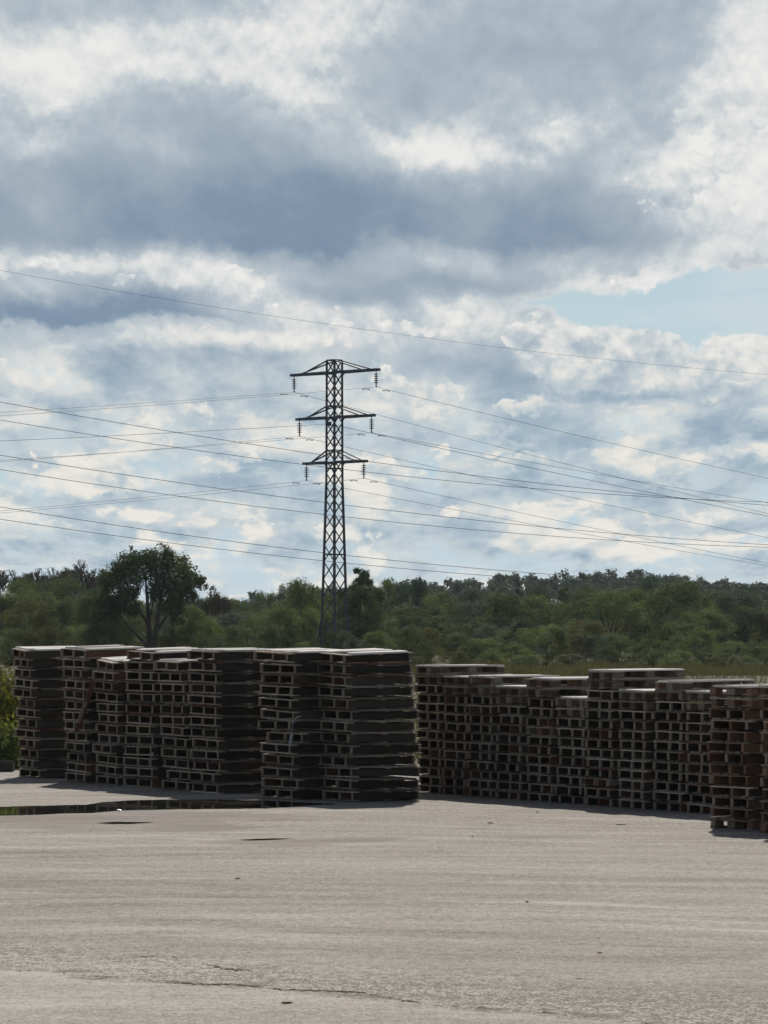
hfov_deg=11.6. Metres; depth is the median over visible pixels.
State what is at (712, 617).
broadleaf tree
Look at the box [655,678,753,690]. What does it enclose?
wooden pallet
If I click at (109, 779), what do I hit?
wooden pallet
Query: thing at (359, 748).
wooden pallet
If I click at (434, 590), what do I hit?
broadleaf tree
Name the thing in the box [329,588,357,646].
slender tree
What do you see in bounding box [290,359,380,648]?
lattice pylon
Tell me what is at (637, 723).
wooden pallet
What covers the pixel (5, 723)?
weed bush
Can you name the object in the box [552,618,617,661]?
broadleaf tree
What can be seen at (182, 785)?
wooden pallet
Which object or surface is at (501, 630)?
shrub
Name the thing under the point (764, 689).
wooden pallet
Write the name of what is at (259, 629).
shrub
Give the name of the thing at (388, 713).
wooden pallet
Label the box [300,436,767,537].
power line
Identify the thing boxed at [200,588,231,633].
broadleaf tree
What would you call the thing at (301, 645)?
shrub
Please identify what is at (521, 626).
broadleaf tree
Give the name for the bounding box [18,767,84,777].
wooden pallet
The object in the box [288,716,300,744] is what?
plastic strap
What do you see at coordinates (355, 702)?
wooden pallet
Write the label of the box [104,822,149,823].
puddle water
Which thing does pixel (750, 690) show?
wooden pallet
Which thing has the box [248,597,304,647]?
broadleaf tree
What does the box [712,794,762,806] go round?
wooden pallet
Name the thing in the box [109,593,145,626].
broadleaf tree
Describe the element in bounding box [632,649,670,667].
shrub
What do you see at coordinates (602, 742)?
wooden pallet
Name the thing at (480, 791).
wooden pallet
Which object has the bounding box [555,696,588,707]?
wooden pallet
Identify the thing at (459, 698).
wooden pallet
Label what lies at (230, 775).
wooden pallet
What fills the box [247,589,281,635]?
broadleaf tree
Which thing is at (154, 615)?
broadleaf tree
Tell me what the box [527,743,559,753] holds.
wooden pallet
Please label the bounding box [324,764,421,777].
wooden pallet
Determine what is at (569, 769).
wooden pallet
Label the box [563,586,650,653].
broadleaf tree
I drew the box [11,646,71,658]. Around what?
wooden pallet
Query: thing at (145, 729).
wooden pallet
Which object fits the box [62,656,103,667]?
wooden pallet
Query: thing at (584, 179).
sky
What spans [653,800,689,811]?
wooden pallet
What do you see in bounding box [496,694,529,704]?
wooden pallet
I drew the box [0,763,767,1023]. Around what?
yard
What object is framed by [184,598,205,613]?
broadleaf tree
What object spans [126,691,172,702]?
wooden pallet
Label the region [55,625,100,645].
shrub
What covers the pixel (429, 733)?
wooden pallet
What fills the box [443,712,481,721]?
wooden pallet
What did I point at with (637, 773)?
wooden pallet
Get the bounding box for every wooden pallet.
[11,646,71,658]
[12,687,68,697]
[13,657,79,667]
[13,667,71,677]
[14,676,74,688]
[14,727,95,737]
[16,706,69,717]
[18,697,70,707]
[18,717,67,727]
[18,737,75,747]
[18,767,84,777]
[19,747,70,758]
[19,757,76,767]
[60,645,143,658]
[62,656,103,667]
[62,666,98,677]
[63,709,101,720]
[63,719,108,730]
[64,688,98,699]
[64,699,115,710]
[65,677,102,689]
[65,730,105,741]
[65,740,97,751]
[65,771,104,781]
[66,760,106,772]
[67,751,96,761]
[92,669,152,680]
[92,742,151,753]
[93,679,153,690]
[95,689,151,702]
[95,722,149,733]
[95,774,139,785]
[96,700,140,712]
[96,753,136,764]
[96,762,136,775]
[97,656,141,670]
[97,732,136,743]
[98,711,138,723]
[122,754,174,766]
[123,733,180,744]
[123,744,173,755]
[123,765,170,776]
[123,775,179,787]
[124,659,165,670]
[124,701,171,713]
[124,723,171,734]
[125,670,187,680]
[125,680,162,691]
[125,713,164,724]
[126,647,191,661]
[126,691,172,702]
[154,658,216,670]
[157,670,196,681]
[159,680,201,692]
[159,691,202,702]
[159,702,202,714]
[159,714,192,725]
[160,724,213,735]
[161,735,202,747]
[161,746,196,757]
[161,778,200,790]
[162,756,215,768]
[166,767,196,779]
[187,647,267,660]
[187,692,275,704]
[187,769,276,782]
[188,659,262,671]
[188,670,277,682]
[188,714,280,726]
[189,681,277,693]
[189,703,274,715]
[189,725,273,738]
[189,747,268,759]
[191,780,280,793]
[192,736,283,748]
[192,758,267,771]
[253,647,340,662]
[257,718,332,729]
[258,683,326,695]
[258,694,330,708]
[259,660,329,673]
[259,740,327,753]
[260,706,335,721]
[260,763,344,777]
[261,672,330,684]
[261,775,326,788]
[261,786,348,799]
[262,752,331,765]
[266,729,334,742]
[316,661,413,674]
[316,672,414,685]
[317,684,414,697]
[317,753,416,766]
[318,695,416,708]
[319,648,413,663]
[319,718,417,731]
[319,730,418,742]
[321,707,420,720]
[322,776,420,789]
[322,788,421,800]
[324,741,421,754]
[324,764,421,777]
[414,674,488,683]
[414,683,453,691]
[415,664,504,673]
[415,701,455,710]
[416,719,457,728]
[416,728,444,737]
[416,737,445,746]
[417,692,469,701]
[417,756,444,765]
[418,710,464,719]
[418,765,443,774]
[418,774,444,784]
[418,783,444,792]
[419,746,446,756]
[441,730,472,739]
[441,766,471,776]
[442,776,469,786]
[442,785,471,795]
[443,674,523,684]
[443,684,472,694]
[443,693,470,703]
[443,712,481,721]
[443,739,480,749]
[443,748,478,758]
[443,757,468,767]
[444,703,470,711]
[445,721,470,730]
[466,759,507,768]
[467,703,499,713]
[467,777,499,787]
[468,674,559,684]
[468,722,519,731]
[468,741,509,750]
[468,750,508,759]
[469,684,496,694]
[469,694,507,703]
[469,713,500,722]
[469,768,512,778]
[469,786,508,796]
[470,731,507,741]
[494,761,531,770]
[495,685,555,694]
[495,752,528,761]
[495,789,529,799]
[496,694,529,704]
[496,722,525,732]
[496,732,530,742]
[496,742,528,751]
[496,770,528,780]
[496,779,541,789]
[497,704,540,713]
[499,713,528,722]
[525,687,610,696]
[525,715,562,725]
[525,753,572,763]
[526,676,589,687]
[526,696,565,706]
[526,725,567,735]
[526,762,559,772]
[526,772,556,782]
[527,734,561,744]
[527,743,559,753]
[527,791,561,801]
[528,782,579,792]
[529,706,568,716]
[553,783,597,794]
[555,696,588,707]
[555,774,585,784]
[556,706,588,716]
[556,716,599,726]
[556,726,617,736]
[556,764,589,774]
[557,793,587,803]
[558,735,587,745]
[558,745,610,755]
[559,755,600,765]
[582,775,620,786]
[584,737,645,747]
[584,786,624,796]
[584,795,620,806]
[585,698,621,708]
[586,688,618,698]
[586,708,643,717]
[586,718,623,727]
[586,747,622,757]
[586,756,631,767]
[586,766,620,776]
[587,679,682,688]
[587,727,622,737]
[588,668,685,679]
[617,767,655,778]
[617,787,655,798]
[618,688,657,699]
[618,709,654,719]
[618,758,655,768]
[618,777,655,788]
[618,797,668,808]
[619,699,686,709]
[619,728,655,738]
[619,738,654,749]
[620,718,676,728]
[620,748,656,758]
[651,709,708,719]
[652,739,688,750]
[652,789,691,800]
[653,749,698,759]
[653,759,688,770]
[653,779,687,790]
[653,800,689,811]
[654,689,699,699]
[654,729,698,740]
[654,769,686,780]
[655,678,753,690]
[655,699,698,709]
[655,719,700,729]
[684,771,721,782]
[684,781,713,793]
[685,690,726,700]
[685,731,709,741]
[685,740,709,750]
[685,761,711,771]
[686,700,725,710]
[686,721,717,730]
[686,802,711,813]
[687,711,721,720]
[687,751,714,761]
[689,792,719,802]
[706,750,764,762]
[707,739,763,751]
[708,706,761,718]
[709,728,763,740]
[709,761,764,773]
[709,816,761,829]
[710,684,767,696]
[710,696,762,707]
[710,772,763,784]
[710,783,767,795]
[710,805,767,817]
[711,717,767,729]
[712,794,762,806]
[757,696,767,706]
[758,684,767,695]
[759,707,767,717]
[759,730,767,740]
[759,798,767,809]
[759,810,767,820]
[760,741,767,752]
[760,775,767,785]
[760,821,767,832]
[761,764,767,774]
[762,788,767,797]
[763,719,767,729]
[763,752,767,763]
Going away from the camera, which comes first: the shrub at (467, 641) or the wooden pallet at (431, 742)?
the wooden pallet at (431, 742)
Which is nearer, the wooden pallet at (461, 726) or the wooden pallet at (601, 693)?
the wooden pallet at (601, 693)
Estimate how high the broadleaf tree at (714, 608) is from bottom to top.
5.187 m
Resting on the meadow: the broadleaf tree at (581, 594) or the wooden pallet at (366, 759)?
the broadleaf tree at (581, 594)
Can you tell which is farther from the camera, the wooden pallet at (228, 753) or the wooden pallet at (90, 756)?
the wooden pallet at (90, 756)
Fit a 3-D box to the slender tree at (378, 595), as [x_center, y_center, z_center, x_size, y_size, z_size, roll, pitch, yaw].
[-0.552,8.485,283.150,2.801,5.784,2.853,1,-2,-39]
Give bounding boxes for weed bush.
[0,651,21,697]
[0,668,32,764]
[0,670,25,751]
[0,715,17,756]
[0,720,24,768]
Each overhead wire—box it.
[0,455,767,544]
[0,469,767,547]
[1,402,767,505]
[1,519,764,588]
[2,420,751,501]
[2,507,767,584]
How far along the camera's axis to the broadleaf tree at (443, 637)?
298.83 m
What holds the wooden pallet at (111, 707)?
on the wooden pallet at (114, 717)
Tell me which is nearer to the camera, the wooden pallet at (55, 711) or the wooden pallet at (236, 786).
the wooden pallet at (236, 786)
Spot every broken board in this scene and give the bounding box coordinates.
[74,682,95,731]
[77,702,86,722]
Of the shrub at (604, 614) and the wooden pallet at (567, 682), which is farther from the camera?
the shrub at (604, 614)
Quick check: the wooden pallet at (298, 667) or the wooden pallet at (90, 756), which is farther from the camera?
the wooden pallet at (90, 756)
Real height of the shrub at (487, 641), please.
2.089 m
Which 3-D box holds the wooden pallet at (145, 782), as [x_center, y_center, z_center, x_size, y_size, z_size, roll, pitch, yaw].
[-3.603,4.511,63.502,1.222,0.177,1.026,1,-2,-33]
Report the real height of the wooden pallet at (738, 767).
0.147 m
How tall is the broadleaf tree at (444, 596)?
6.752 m
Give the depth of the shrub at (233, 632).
248.70 m
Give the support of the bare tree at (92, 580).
on the rise
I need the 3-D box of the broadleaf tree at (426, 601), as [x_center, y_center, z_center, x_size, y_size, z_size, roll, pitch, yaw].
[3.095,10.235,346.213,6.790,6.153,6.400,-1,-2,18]
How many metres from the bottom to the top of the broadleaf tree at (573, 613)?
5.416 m
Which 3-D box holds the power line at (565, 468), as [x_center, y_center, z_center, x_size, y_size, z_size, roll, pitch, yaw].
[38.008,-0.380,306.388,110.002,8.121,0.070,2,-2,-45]
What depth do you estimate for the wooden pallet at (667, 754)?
55.08 m
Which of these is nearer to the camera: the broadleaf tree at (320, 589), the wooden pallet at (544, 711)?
the wooden pallet at (544, 711)
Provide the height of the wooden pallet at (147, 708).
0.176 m
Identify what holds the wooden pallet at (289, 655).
on the wooden pallet at (298, 667)
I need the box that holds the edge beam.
[0,761,14,771]
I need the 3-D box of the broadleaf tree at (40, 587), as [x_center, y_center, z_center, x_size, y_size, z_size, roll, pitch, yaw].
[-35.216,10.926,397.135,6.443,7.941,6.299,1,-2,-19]
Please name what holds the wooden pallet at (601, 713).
on the wooden pallet at (608, 722)
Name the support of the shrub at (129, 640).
on the meadow
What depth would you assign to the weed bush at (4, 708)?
72.86 m
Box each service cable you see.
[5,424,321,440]
[337,425,765,515]
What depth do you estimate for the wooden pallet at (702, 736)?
54.48 m
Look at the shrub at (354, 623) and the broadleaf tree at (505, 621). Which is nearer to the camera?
the shrub at (354, 623)
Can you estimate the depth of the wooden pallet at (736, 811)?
50.13 m
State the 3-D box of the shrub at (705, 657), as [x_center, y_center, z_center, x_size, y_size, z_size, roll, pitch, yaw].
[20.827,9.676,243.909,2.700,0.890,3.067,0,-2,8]
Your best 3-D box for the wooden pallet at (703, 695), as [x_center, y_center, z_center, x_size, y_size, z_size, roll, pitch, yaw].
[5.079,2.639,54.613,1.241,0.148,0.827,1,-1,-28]
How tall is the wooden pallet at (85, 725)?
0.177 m
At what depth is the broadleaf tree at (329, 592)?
389.15 m
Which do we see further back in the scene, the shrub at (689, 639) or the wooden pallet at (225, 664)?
the shrub at (689, 639)
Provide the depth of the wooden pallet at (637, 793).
55.77 m
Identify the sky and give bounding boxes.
[0,0,767,602]
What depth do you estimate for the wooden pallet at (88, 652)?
65.41 m
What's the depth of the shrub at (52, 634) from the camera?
246.71 m
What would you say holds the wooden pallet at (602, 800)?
on the yard at (423, 903)
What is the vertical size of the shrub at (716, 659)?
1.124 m
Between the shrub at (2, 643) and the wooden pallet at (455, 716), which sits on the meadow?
the shrub at (2, 643)
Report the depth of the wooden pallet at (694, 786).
54.44 m
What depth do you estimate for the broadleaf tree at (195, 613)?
265.30 m
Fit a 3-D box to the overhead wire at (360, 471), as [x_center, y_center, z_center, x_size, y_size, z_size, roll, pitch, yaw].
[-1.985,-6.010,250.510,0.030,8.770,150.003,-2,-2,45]
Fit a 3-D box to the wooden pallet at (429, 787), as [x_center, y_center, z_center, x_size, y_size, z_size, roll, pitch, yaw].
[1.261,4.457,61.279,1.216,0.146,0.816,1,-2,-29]
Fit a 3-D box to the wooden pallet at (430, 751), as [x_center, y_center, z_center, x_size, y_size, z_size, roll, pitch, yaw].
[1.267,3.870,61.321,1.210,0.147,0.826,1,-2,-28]
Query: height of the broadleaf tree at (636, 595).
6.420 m
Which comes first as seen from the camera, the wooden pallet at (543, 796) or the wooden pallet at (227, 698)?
the wooden pallet at (543, 796)
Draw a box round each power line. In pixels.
[0,392,291,412]
[0,433,364,460]
[3,436,298,461]
[3,481,299,510]
[4,387,371,415]
[4,478,363,512]
[295,392,767,513]
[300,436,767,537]
[310,481,767,565]
[364,478,764,562]
[375,433,766,502]
[378,387,764,477]
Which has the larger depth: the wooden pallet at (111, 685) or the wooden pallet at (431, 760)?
the wooden pallet at (111, 685)
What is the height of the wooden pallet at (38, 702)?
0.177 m
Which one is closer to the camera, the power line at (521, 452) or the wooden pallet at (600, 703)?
the wooden pallet at (600, 703)
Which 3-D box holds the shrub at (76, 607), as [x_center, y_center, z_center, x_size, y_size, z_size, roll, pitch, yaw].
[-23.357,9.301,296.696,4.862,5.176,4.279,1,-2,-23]
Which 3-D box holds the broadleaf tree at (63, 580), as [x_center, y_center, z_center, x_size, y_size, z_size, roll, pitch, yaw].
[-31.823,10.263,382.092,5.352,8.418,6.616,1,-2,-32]
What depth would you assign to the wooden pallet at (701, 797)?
54.54 m
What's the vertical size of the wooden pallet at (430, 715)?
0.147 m
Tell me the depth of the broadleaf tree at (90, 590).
393.26 m
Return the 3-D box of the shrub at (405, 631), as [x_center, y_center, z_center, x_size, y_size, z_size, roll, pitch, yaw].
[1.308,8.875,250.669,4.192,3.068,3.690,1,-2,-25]
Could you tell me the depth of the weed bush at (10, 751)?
71.36 m
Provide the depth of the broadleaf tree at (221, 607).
419.52 m
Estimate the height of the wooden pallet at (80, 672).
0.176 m
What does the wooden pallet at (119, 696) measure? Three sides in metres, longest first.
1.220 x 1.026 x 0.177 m
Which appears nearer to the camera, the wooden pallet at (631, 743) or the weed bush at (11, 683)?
the wooden pallet at (631, 743)
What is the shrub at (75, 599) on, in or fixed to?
on the meadow
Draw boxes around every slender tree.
[23,573,36,615]
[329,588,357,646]
[337,567,375,648]
[361,587,397,647]
[514,587,523,636]
[550,586,576,622]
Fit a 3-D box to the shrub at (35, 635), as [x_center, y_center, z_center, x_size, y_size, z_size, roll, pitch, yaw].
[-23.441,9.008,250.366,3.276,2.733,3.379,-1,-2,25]
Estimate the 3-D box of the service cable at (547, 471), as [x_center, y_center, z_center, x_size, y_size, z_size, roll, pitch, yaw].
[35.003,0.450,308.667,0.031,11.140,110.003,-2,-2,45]
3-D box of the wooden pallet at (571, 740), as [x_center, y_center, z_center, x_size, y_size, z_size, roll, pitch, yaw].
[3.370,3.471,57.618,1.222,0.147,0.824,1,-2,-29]
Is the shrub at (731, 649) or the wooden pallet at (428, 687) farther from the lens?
the shrub at (731, 649)
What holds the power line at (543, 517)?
attached to the lattice pylon
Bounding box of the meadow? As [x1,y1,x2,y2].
[1,646,767,762]
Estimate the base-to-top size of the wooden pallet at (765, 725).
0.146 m
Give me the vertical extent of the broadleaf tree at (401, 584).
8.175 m
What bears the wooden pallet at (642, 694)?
on the wooden pallet at (637, 704)
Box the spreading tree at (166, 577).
[86,542,214,647]
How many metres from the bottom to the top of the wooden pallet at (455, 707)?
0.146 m
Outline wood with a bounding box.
[121,568,767,630]
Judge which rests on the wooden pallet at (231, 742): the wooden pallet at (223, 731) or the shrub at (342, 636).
the wooden pallet at (223, 731)
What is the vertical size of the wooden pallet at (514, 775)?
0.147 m
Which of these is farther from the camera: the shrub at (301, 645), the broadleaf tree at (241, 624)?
the broadleaf tree at (241, 624)
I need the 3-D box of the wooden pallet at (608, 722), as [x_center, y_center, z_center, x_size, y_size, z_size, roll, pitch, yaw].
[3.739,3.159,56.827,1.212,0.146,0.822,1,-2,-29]
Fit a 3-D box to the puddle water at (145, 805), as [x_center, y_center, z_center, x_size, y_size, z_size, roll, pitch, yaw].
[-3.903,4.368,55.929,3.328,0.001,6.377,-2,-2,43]
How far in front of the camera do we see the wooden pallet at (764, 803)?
49.22 m
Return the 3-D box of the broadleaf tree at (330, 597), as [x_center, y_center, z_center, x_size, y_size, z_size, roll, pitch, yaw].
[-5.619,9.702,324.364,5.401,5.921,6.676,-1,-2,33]
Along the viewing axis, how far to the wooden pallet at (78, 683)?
65.44 m
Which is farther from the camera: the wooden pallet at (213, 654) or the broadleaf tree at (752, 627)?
the broadleaf tree at (752, 627)
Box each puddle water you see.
[0,799,330,814]
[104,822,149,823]
[245,838,287,839]
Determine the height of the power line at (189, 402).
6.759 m
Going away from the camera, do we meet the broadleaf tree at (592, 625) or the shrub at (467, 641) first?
the shrub at (467, 641)
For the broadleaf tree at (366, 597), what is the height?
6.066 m
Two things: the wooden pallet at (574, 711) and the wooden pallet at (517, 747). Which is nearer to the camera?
the wooden pallet at (574, 711)
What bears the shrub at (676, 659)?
on the meadow
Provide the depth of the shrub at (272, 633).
259.21 m
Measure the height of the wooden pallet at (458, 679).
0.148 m
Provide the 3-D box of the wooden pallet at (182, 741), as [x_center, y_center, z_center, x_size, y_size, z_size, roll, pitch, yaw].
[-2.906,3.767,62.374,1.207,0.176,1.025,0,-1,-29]
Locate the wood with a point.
(505, 583)
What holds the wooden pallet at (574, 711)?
on the wooden pallet at (579, 721)
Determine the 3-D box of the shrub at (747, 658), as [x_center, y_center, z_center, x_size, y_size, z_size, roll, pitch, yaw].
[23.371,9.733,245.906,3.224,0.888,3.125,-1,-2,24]
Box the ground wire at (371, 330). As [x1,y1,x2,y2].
[0,270,767,374]
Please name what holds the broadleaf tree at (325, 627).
on the meadow
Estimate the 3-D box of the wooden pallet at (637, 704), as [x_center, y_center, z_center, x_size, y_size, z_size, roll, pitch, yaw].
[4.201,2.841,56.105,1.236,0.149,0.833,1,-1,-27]
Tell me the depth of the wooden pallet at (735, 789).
50.16 m
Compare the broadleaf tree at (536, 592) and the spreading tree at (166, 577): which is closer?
the spreading tree at (166, 577)
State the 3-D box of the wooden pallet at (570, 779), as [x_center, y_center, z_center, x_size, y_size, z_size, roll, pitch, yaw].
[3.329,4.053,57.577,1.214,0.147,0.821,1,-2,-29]
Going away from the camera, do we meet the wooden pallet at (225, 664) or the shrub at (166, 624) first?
the wooden pallet at (225, 664)
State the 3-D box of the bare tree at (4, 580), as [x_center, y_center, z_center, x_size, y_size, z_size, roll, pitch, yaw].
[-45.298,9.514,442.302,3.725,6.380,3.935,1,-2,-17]
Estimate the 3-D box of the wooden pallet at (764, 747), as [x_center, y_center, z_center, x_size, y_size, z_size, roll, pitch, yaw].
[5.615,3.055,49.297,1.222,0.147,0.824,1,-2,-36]
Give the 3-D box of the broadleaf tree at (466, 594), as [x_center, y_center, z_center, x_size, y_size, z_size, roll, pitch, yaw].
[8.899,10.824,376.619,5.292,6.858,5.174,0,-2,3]
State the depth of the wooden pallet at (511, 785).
58.78 m
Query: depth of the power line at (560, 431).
280.80 m
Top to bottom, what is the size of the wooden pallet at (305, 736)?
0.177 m
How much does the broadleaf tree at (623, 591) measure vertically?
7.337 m
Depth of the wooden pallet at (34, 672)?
67.34 m
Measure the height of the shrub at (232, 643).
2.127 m
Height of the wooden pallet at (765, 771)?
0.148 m
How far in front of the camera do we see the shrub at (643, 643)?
256.31 m
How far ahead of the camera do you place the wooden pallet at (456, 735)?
60.29 m
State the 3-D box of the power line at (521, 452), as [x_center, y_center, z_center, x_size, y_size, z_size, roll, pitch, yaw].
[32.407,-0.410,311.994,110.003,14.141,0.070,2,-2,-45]
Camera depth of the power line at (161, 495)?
262.36 m
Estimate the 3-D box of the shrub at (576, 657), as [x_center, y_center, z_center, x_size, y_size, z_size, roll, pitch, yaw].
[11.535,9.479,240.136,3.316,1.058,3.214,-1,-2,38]
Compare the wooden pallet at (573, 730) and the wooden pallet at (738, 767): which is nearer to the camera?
the wooden pallet at (738, 767)
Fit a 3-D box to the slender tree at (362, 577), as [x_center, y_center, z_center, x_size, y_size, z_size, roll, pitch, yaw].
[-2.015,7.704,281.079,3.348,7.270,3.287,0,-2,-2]
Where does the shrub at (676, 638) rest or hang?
on the meadow
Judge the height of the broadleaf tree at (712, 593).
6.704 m
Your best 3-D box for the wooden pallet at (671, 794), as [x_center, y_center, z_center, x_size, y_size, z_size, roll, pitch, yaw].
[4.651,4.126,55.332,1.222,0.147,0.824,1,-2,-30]
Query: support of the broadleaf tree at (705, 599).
on the meadow
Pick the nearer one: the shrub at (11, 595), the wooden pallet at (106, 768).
the wooden pallet at (106, 768)
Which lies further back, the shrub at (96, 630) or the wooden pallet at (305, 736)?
the shrub at (96, 630)
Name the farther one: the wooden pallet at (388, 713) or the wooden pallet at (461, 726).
the wooden pallet at (461, 726)
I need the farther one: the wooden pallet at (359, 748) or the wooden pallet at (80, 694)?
the wooden pallet at (80, 694)
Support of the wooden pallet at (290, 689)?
on the wooden pallet at (282, 701)
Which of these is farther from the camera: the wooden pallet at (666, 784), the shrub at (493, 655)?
the shrub at (493, 655)
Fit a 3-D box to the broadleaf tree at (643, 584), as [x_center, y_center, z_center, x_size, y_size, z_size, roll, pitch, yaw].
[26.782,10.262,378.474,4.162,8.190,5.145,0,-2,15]
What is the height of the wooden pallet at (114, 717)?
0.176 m
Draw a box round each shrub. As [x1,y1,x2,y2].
[0,592,30,646]
[0,594,33,650]
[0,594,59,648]
[0,628,37,665]
[0,636,9,652]
[1,629,45,663]
[38,625,73,645]
[41,593,92,642]
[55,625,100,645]
[57,603,119,644]
[64,624,102,645]
[81,618,125,645]
[107,632,136,645]
[114,617,144,643]
[117,616,165,647]
[118,615,161,643]
[122,638,145,647]
[134,630,170,647]
[144,616,188,647]
[159,626,195,647]
[176,619,224,647]
[178,616,229,645]
[185,634,228,647]
[203,624,243,647]
[209,639,246,647]
[223,625,281,659]
[232,613,287,648]
[254,603,317,647]
[257,624,308,660]
[282,641,325,660]
[297,603,338,647]
[319,629,358,648]
[329,615,378,647]
[341,637,371,648]
[360,629,403,661]
[371,614,407,647]
[384,625,435,663]
[399,625,455,663]
[405,656,429,665]
[408,642,435,664]
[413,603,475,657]
[422,631,491,663]
[433,622,496,656]
[448,650,468,664]
[456,622,525,659]
[458,637,512,662]
[474,650,509,663]
[485,627,538,662]
[497,644,538,663]
[508,654,546,666]
[513,624,573,664]
[547,633,594,664]
[547,654,593,666]
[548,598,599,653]
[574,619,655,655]
[577,635,619,663]
[583,591,631,644]
[588,632,649,664]
[593,647,627,665]
[621,613,675,655]
[631,638,672,662]
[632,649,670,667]
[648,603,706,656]
[653,650,702,666]
[657,635,703,662]
[662,657,687,666]
[673,628,725,662]
[687,656,726,665]
[689,652,718,666]
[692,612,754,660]
[710,641,758,663]
[710,653,742,666]
[722,608,767,656]
[726,656,763,665]
[738,640,767,661]
[742,646,767,665]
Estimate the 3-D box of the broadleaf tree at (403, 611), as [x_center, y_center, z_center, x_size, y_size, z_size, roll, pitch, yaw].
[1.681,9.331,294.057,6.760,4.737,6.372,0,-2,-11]
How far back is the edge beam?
69.98 m
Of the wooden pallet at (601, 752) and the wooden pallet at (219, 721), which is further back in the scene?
the wooden pallet at (219, 721)
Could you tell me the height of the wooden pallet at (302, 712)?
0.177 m
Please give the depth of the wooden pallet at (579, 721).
57.32 m
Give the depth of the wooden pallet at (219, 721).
61.07 m
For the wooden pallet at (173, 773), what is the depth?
62.22 m
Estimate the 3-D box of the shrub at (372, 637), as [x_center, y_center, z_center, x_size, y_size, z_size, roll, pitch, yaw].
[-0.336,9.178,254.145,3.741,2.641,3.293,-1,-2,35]
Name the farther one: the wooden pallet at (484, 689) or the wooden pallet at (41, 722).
the wooden pallet at (41, 722)
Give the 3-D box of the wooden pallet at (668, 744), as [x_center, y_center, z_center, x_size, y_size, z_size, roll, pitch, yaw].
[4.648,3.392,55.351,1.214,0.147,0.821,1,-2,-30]
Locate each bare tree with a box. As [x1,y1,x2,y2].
[0,570,10,595]
[6,570,27,595]
[29,568,55,589]
[45,567,61,590]
[56,567,86,584]
[60,559,95,592]
[81,568,100,591]
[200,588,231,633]
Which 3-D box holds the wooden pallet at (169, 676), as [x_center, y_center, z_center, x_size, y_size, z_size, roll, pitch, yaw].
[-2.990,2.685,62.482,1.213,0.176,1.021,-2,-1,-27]
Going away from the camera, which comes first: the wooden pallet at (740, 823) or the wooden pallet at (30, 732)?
the wooden pallet at (740, 823)
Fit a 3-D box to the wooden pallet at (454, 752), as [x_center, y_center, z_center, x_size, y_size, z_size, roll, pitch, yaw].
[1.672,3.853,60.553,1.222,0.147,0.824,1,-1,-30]
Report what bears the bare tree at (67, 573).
on the rise
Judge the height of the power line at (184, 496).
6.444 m
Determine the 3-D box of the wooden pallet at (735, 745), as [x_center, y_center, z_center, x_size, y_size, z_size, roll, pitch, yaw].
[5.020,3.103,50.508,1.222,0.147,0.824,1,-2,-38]
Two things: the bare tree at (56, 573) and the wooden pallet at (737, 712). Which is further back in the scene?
the bare tree at (56, 573)
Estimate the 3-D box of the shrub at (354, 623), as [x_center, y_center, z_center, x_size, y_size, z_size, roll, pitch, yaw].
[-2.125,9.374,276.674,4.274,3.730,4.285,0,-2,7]
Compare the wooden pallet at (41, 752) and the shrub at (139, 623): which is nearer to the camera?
the wooden pallet at (41, 752)
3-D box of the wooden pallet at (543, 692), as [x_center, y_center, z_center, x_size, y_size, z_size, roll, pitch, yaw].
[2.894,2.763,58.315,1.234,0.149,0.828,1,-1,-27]
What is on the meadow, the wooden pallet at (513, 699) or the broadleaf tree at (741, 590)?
the broadleaf tree at (741, 590)
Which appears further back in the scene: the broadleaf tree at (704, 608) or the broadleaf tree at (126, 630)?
the broadleaf tree at (704, 608)
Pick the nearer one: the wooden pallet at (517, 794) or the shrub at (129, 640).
the wooden pallet at (517, 794)
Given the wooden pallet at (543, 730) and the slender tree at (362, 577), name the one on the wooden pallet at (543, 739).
the wooden pallet at (543, 730)
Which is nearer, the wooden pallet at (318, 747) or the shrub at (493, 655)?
the wooden pallet at (318, 747)
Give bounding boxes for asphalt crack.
[18,970,651,1023]
[207,964,250,970]
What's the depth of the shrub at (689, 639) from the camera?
253.07 m
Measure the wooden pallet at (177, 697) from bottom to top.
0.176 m
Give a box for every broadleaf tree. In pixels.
[1,576,45,636]
[1,587,77,645]
[27,597,81,645]
[35,578,63,623]
[36,576,87,627]
[46,572,88,626]
[69,592,108,645]
[83,585,119,631]
[99,615,135,645]
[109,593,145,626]
[123,601,149,615]
[135,603,190,636]
[162,604,220,647]
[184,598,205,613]
[194,610,260,643]
[200,593,239,623]
[223,599,257,631]
[228,611,279,647]
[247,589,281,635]
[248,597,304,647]
[267,576,328,644]
[270,582,301,631]
[291,592,343,643]
[305,585,327,617]
[314,605,386,646]
[316,581,352,618]
[323,606,355,645]
[332,583,386,647]
[361,596,410,646]
[370,576,398,644]
[382,602,450,652]
[388,575,429,639]
[389,579,414,630]
[398,622,457,656]
[399,592,450,641]
[420,588,448,618]
[427,591,470,630]
[448,588,492,638]
[448,598,514,655]
[467,590,546,656]
[486,604,537,644]
[493,620,552,656]
[507,594,580,654]
[520,584,550,641]
[522,630,587,657]
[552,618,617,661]
[562,584,601,620]
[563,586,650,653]
[605,586,661,639]
[609,585,632,635]
[621,578,722,649]
[623,586,707,657]
[632,574,666,645]
[646,578,685,654]
[663,609,741,655]
[679,594,727,648]
[689,600,763,650]
[699,589,767,653]
[701,589,744,618]
[725,608,767,641]
[734,584,762,632]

